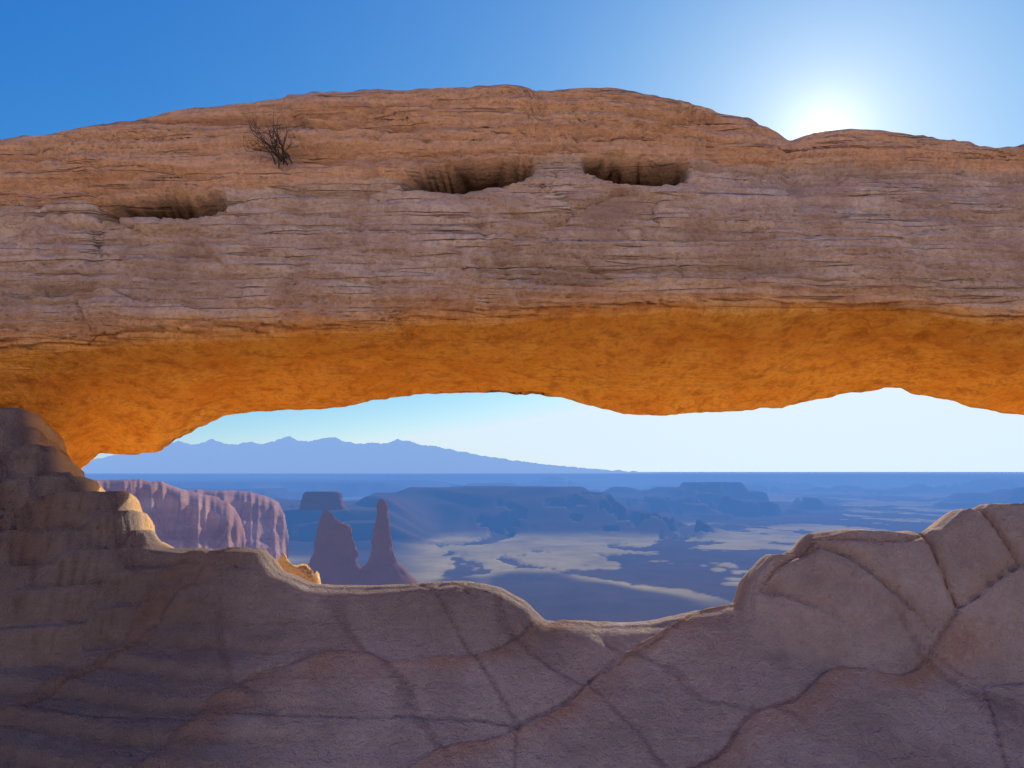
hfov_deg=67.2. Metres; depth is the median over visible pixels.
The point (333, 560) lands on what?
rock spire
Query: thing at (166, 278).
mesa arch
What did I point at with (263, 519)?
rim cliff
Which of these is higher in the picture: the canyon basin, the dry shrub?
the dry shrub
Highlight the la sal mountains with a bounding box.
[82,436,657,472]
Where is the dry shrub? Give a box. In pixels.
[239,94,296,167]
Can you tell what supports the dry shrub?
on the mesa arch at (166, 278)
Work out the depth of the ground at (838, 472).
112859.34 m
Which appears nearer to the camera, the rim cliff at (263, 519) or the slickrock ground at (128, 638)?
the slickrock ground at (128, 638)
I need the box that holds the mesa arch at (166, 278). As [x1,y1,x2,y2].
[0,84,1023,469]
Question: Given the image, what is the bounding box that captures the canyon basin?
[84,473,1023,621]
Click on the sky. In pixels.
(939, 69)
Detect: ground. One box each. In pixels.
[0,408,1023,767]
[641,472,1023,472]
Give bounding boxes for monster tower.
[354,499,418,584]
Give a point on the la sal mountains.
(289, 454)
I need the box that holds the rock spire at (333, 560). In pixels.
[308,510,361,584]
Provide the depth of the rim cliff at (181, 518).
810.01 m
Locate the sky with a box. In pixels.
[0,0,1023,471]
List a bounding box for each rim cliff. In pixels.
[94,479,244,548]
[187,489,288,560]

